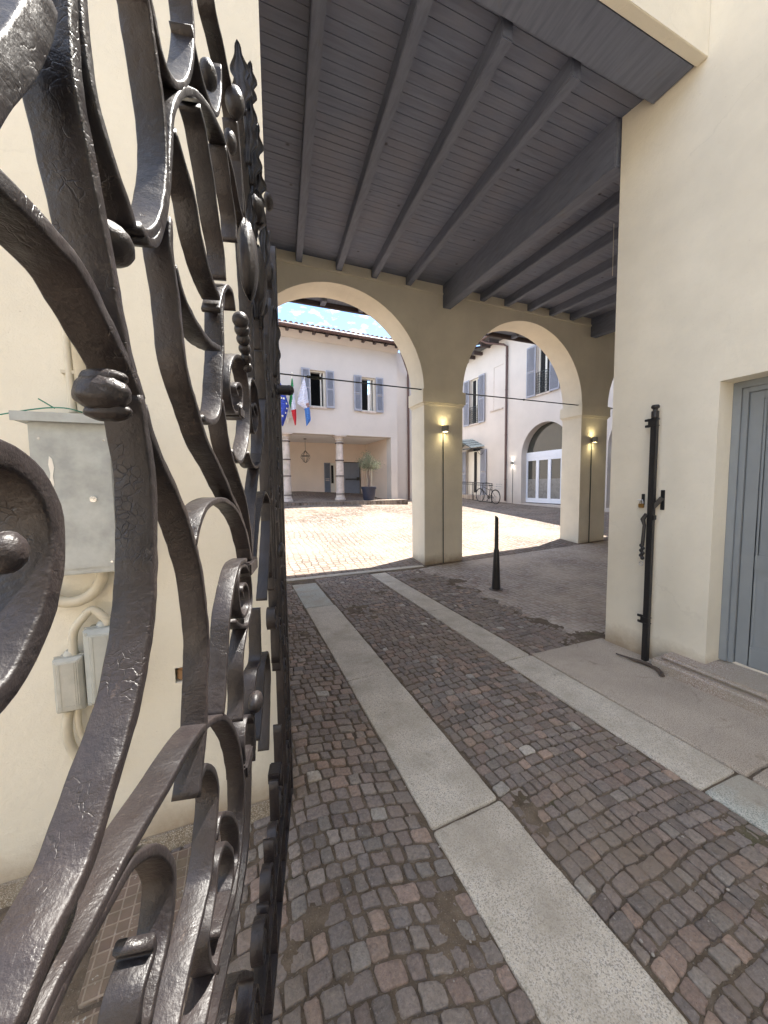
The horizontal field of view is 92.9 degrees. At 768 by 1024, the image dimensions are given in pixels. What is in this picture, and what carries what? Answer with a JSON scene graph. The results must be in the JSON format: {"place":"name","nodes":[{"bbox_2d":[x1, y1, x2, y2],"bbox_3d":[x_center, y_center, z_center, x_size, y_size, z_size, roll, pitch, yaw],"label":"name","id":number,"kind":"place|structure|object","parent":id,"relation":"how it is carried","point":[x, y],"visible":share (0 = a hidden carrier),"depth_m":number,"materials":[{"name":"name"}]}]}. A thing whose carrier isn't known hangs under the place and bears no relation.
{"place":"outdoors","nodes":[
{"label":"outdoors","id":0,"kind":"place"},
{"bbox_2d":[292,583,333,608],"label":"granite track","id":1,"kind":"structure","parent":0,"point":[311,595],"depth_m":5.31,"materials":[{"name":"grey stone"}]},
{"bbox_2d":[306,605,390,680],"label":"granite track","id":2,"kind":"structure","parent":0,"point":[346,643],"depth_m":3.65,"materials":[{"name":"grey stone"}]},
{"bbox_2d":[278,302,479,393],"label":"sky","id":3,"kind":"structure","parent":0,"point":[294,312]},
{"bbox_2d":[0,569,767,1023],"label":"passage earth","id":4,"kind":"structure","parent":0,"point":[314,919],"depth_m":1.47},
{"bbox_2d":[68,977,191,1023],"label":"grid tile","id":5,"kind":"object","parent":4,"relation":"on","point":[90,1016],"visible":0.16,"depth_m":1.10,"materials":[{"name":"brown tile"}]},
{"bbox_2d":[77,837,220,1008],"bbox_3d":[-0.837,1.526,1.406,0.424,0.051,0.446,-2,5,-22],"label":"grid tile","id":6,"kind":"object","parent":4,"relation":"on","point":[121,921],"visible":0.27,"depth_m":1.32,"materials":[{"name":"brown tile"}]},
{"bbox_2d":[171,584,534,1023],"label":"verge setts","id":7,"kind":"structure","parent":4,"relation":"on","point":[391,975],"depth_m":1.44,"materials":[{"name":"grey stone"}]},
{"bbox_2d":[291,574,764,1023],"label":"grit","id":8,"kind":"object","parent":4,"relation":"on","point":[641,941],"visible":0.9,"depth_m":1.64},
{"bbox_2d":[316,574,767,1023],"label":"setts","id":9,"kind":"structure","parent":4,"relation":"on","point":[736,905],"depth_m":1.78,"materials":[{"name":"grey stone"}]},
{"bbox_2d":[370,573,397,582],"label":"granite track","id":10,"kind":"structure","parent":0,"point":[383,577],"depth_m":6.31,"materials":[{"name":"grey stone"}]},
{"bbox_2d":[383,580,447,611],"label":"granite track","id":11,"kind":"structure","parent":0,"point":[420,600],"depth_m":5.22,"materials":[{"name":"grey stone"}]},
{"bbox_2d":[348,671,495,829],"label":"granite track","id":12,"kind":"structure","parent":0,"point":[423,753],"depth_m":2.16,"materials":[{"name":"grey stone"}]},
{"bbox_2d":[284,491,608,580],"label":"courtyard paving","id":13,"kind":"structure","parent":0,"point":[327,539],"depth_m":9.66,"materials":[{"name":"beige stone"}]},
{"bbox_2d":[462,481,491,502],"bbox_3d":[4.267,-1.217,21.426,0.040,1.483,6.446,-2,5,-22],"label":"iron railing","id":14,"kind":"object","parent":13,"relation":"on","point":[480,487],"visible":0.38,"depth_m":19.43,"materials":[{"name":"black metal"}]},
{"bbox_2d":[476,482,501,503],"bbox_3d":[5.210,-0.957,18.369,0.565,1.072,1.921,-2,5,-22],"label":"bicycle","id":15,"kind":"object","parent":13,"relation":"on","point":[480,494],"visible":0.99,"depth_m":18.22,"materials":[{"name":"metal"}]},
{"bbox_2d":[360,502,546,574],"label":"ground","id":16,"kind":"structure","parent":0,"point":[425,566],"depth_m":7.00,"materials":[{"name":"grey stone"}]},
{"bbox_2d":[0,0,277,908],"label":"street wall","id":17,"kind":"structure","parent":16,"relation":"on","point":[36,760],"depth_m":1.45,"materials":[{"name":"beige paint"}]},
{"bbox_2d":[8,410,114,607],"bbox_3d":[-1.145,0.009,1.361,0.310,0.718,0.153,-2,5,-22],"label":"meter box","id":18,"kind":"object","parent":17,"relation":"attached to","point":[70,456],"visible":0.73,"depth_m":1.32,"materials":[{"name":"metal"}]},
{"bbox_2d":[0,398,81,414],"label":"green wire","id":19,"kind":"object","parent":18,"relation":"attached to","point":[44,408],"visible":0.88,"depth_m":1.26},
{"bbox_2d":[51,222,85,412],"bbox_3d":[-1.160,-0.752,1.359,0.100,0.751,0.058,-2,5,-22],"label":"corrugated pipe","id":20,"kind":"object","parent":17,"relation":"attached to","point":[74,365],"visible":0.16,"depth_m":1.36,"materials":[{"name":"beige plastic"}]},
{"bbox_2d":[52,649,88,713],"bbox_3d":[-1.210,0.651,1.415,0.100,0.233,0.086,-2,5,-22],"label":"junction box","id":21,"kind":"object","parent":17,"relation":"attached to","point":[69,677],"visible":0.89,"depth_m":1.38,"materials":[{"name":"paint"}]},
{"bbox_2d":[61,606,109,759],"bbox_3d":[-1.173,0.743,1.462,0.185,0.756,0.090,-2,5,-22],"label":"wall conduit","id":22,"kind":"object","parent":17,"relation":"attached to","point":[70,743],"depth_m":1.41,"materials":[{"name":"beige plastic"}]},
{"bbox_2d":[82,620,109,705],"bbox_3d":[-1.104,0.590,1.446,0.121,0.322,0.100,-2,5,-22],"label":"junction box","id":23,"kind":"object","parent":17,"relation":"attached to","point":[95,638],"visible":0.52,"depth_m":1.40,"materials":[{"name":"grey plastic"}]},
{"bbox_2d":[0,0,293,1023],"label":"iron gate","id":24,"kind":"structure","parent":17,"relation":"attached to","point":[76,254],"depth_m":0.39,"materials":[{"name":"black metal"}]},
{"bbox_2d":[278,319,411,505],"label":"courtyard building","id":25,"kind":"structure","parent":16,"relation":"on","point":[346,427],"depth_m":15.27,"materials":[{"name":"paint"}]},
{"bbox_2d":[280,383,288,425],"bbox_3d":[-3.651,-4.027,13.524,0.309,1.752,0.685,1,4,17],"label":"flag","id":26,"kind":"object","parent":25,"relation":"attached to","point":[284,406],"visible":0.48,"depth_m":13.32,"materials":[{"name":"blue fabric"}]},
{"bbox_2d":[287,372,295,424],"bbox_3d":[-3.520,-4.178,13.607,0.617,1.934,0.233,3,5,38],"label":"flag","id":27,"kind":"object","parent":25,"relation":"attached to","point":[292,404],"visible":0.93,"depth_m":13.47,"materials":[{"name":"fabric"}]},
{"bbox_2d":[288,377,310,425],"bbox_3d":[-3.257,-4.157,13.701,0.930,1.849,0.272,0,4,6],"label":"flag","id":28,"kind":"object","parent":25,"relation":"attached to","point":[302,400],"visible":0.97,"depth_m":13.63,"materials":[{"name":"white fabric"}]},
{"bbox_2d":[301,438,309,462],"bbox_3d":[-3.427,-2.667,15.896,0.413,1.046,0.394,-2,5,-22],"label":"hanging lantern","id":29,"kind":"object","parent":25,"relation":"hanging from","point":[306,455],"visible":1,"depth_m":15.87,"materials":[{"name":"metal"}]},
{"bbox_2d":[301,367,334,408],"bbox_3d":[-2.627,-4.832,14.413,1.300,1.490,0.290,-3,5,-24],"label":"window","id":30,"kind":"structure","parent":25,"relation":"in","point":[330,395],"depth_m":14.47,"materials":[{"name":"wood"}]},
{"bbox_2d":[330,463,334,491],"bbox_3d":[-2.539,-1.592,17.997,0.260,1.640,0.040,-3,5,-24],"label":"loggia window","id":31,"kind":"structure","parent":25,"relation":"in","point":[332,484],"depth_m":17.99,"materials":[{"name":"beige glass"}]},
{"bbox_2d":[331,465,333,482],"bbox_3d":[-2.540,-1.849,17.950,0.120,0.880,0.009,-3,5,-24],"label":"window pane","id":32,"kind":"structure","parent":25,"relation":"in","point":[332,473],"depth_m":17.95,"materials":[{"name":"black glass"}]},
{"bbox_2d":[343,463,359,493],"bbox_3d":[-1.646,-1.607,18.317,0.930,1.720,0.160,-3,5,-24],"label":"loggia door","id":33,"kind":"structure","parent":25,"relation":"in","point":[351,470],"depth_m":18.35,"materials":[{"name":"wood"}]},
{"bbox_2d":[354,450,382,499],"bbox_3d":[-0.590,-1.539,15.012,1.141,2.103,1.379,-2,5,-22],"label":"potted olive tree","id":34,"kind":"object","parent":25,"relation":"on","point":[368,492],"visible":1,"depth_m":14.84,"materials":[{"name":"green plant"}]},
{"bbox_2d":[354,375,383,413],"bbox_3d":[-0.676,-4.892,15.304,1.310,1.470,0.290,-3,5,-24],"label":"window","id":35,"kind":"structure","parent":25,"relation":"in","point":[357,399],"depth_m":15.31,"materials":[{"name":"wood"}]},
{"bbox_2d":[287,565,423,581],"bbox_3d":[-0.923,1.146,6.476,3.652,0.064,0.123,-2,5,-22],"label":"granite threshold","id":36,"kind":"object","parent":16,"relation":"on","point":[341,574],"visible":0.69,"depth_m":6.58,"materials":[{"name":"grey stone"}]},
{"bbox_2d":[387,569,578,654],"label":"border setts","id":37,"kind":"structure","parent":16,"relation":"on","point":[481,609],"depth_m":4.50,"materials":[{"name":"grey stone"}]},
{"bbox_2d":[258,0,710,564],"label":"portico","id":38,"kind":"structure","parent":16,"relation":"on","point":[442,180],"depth_m":4.12,"materials":[{"name":"beige paint"}]},
{"bbox_2d":[442,425,448,562],"bbox_3d":[1.201,-0.323,7.185,0.128,2.712,0.158,-2,5,-22],"label":"wall lamp","id":39,"kind":"object","parent":38,"relation":"attached to","point":[445,428],"visible":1,"depth_m":7.20,"materials":[{"name":"beige metal"}]},
{"bbox_2d":[588,437,597,541],"bbox_3d":[4.981,-0.514,8.710,0.128,2.505,0.158,-2,5,-22],"label":"wall lamp","id":40,"kind":"object","parent":38,"relation":"attached to","point":[594,439],"visible":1,"depth_m":8.74,"materials":[{"name":"beige metal"}]},
{"bbox_2d":[612,228,613,275],"bbox_3d":[3.052,-3.797,4.876,0.067,1.221,0.008,-2,5,-22],"label":"hanging cable","id":41,"kind":"object","parent":38,"relation":"hanging from","point":[613,249],"visible":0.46,"depth_m":4.90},
{"bbox_2d":[462,336,613,511],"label":"courtyard wing","id":42,"kind":"structure","parent":16,"relation":"on","point":[499,435],"depth_m":18.47,"materials":[{"name":"white paint"}]},
{"bbox_2d":[463,373,484,426],"bbox_3d":[5.366,-6.475,21.444,0.300,2.700,2.030,-2,5,-22],"label":"window","id":43,"kind":"structure","parent":42,"relation":"in","point":[477,401],"depth_m":21.50,"materials":[{"name":"wood"}]},
{"bbox_2d":[468,451,481,494],"bbox_3d":[5.456,-2.296,21.805,0.110,2.650,1.400,-2,5,-22],"label":"wing door","id":44,"kind":"structure","parent":42,"relation":"in","point":[473,457],"depth_m":21.86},
{"bbox_2d":[490,363,503,411],"bbox_3d":[6.033,-6.621,19.564,0.059,2.310,1.030,-2,5,-22],"label":"blind window","id":45,"kind":"structure","parent":42,"relation":"in","point":[503,363],"depth_m":19.67,"materials":[{"name":"stone"}]},
{"bbox_2d":[510,462,512,500],"bbox_3d":[6.542,-1.502,18.717,0.150,2.130,0.120,-2,5,-22],"label":"wall lamp","id":46,"kind":"object","parent":42,"relation":"attached to","point":[512,480],"visible":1,"depth_m":18.73,"materials":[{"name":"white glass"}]},
{"bbox_2d":[526,345,558,398],"bbox_3d":[7.310,-6.546,16.626,0.300,2.360,1.930,-2,5,-22],"label":"window","id":47,"kind":"structure","parent":42,"relation":"in","point":[544,377],"depth_m":16.90,"materials":[{"name":"wood"}]},
{"bbox_2d":[526,422,561,503],"bbox_3d":[7.700,-2.271,16.932,0.100,3.740,2.900,-2,5,-22],"label":"glazed door","id":48,"kind":"structure","parent":42,"relation":"in","point":[544,453],"depth_m":17.18,"materials":[{"name":"white paint"}]},
{"bbox_2d":[605,0,767,718],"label":"side building","id":49,"kind":"structure","parent":16,"relation":"on","point":[691,344],"depth_m":2.87,"materials":[{"name":"beige paint"}]},
{"bbox_2d":[638,494,644,507],"bbox_3d":[2.311,-0.101,3.280,0.033,0.123,0.054,-2,5,-22],"label":"padlock","id":50,"kind":"object","parent":49,"relation":"attached to","point":[642,503],"visible":1,"depth_m":3.27,"materials":[{"name":"gold metal"}]},
{"bbox_2d":[637,404,664,661],"bbox_3d":[2.322,0.213,3.173,0.164,2.253,0.075,3,6,42],"label":"gate post","id":51,"kind":"object","parent":49,"relation":"attached to","point":[653,503],"visible":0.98,"depth_m":3.16,"materials":[{"name":"black metal"}]},
{"bbox_2d":[735,389,767,672],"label":"door","id":52,"kind":"structure","parent":49,"relation":"in","point":[751,650],"depth_m":2.74,"materials":[{"name":"grey paint"}]},
{"bbox_2d":[427,609,528,661],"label":"granite track","id":53,"kind":"structure","parent":0,"point":[499,649],"depth_m":3.82,"materials":[{"name":"grey stone"}]},
{"bbox_2d":[419,541,607,633],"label":"portico floor","id":54,"kind":"structure","parent":0,"point":[565,588],"depth_m":5.91,"materials":[{"name":"grey stone"}]},
{"bbox_2d":[489,516,502,590],"bbox_3d":[1.693,0.613,5.499,0.210,1.124,0.210,-2,5,-22],"label":"bollard","id":55,"kind":"object","parent":54,"relation":"on","point":[496,576],"visible":1,"depth_m":5.47,"materials":[{"name":"black metal"}]},
{"bbox_2d":[434,801,687,1023],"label":"granite track","id":56,"kind":"structure","parent":0,"point":[586,967],"depth_m":1.30,"materials":[{"name":"grey stone"}]},
{"bbox_2d":[505,655,733,790],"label":"granite track","id":57,"kind":"structure","parent":0,"point":[694,767],"depth_m":2.37,"materials":[{"name":"grey stone"}]},
{"bbox_2d":[532,638,767,776],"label":"pavement","id":58,"kind":"structure","parent":0,"point":[733,737],"depth_m":2.61,"materials":[{"name":"grey stone"}]},
{"bbox_2d":[616,653,664,676],"bbox_3d":[2.237,1.309,3.163,0.110,0.032,0.422,-2,4,-18],"label":"door stop","id":59,"kind":"object","parent":58,"relation":"on","point":[659,671],"depth_m":3.14,"materials":[{"name":"black metal"}]},
{"bbox_2d":[705,775,767,834],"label":"granite track","id":60,"kind":"structure","parent":0,"point":[745,798],"depth_m":1.83,"materials":[{"name":"grey stone"}]},
{"bbox_2d":[753,768,767,788],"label":"pavement","id":61,"kind":"structure","parent":0,"point":[761,778],"depth_m":1.95,"materials":[{"name":"grey stone"}]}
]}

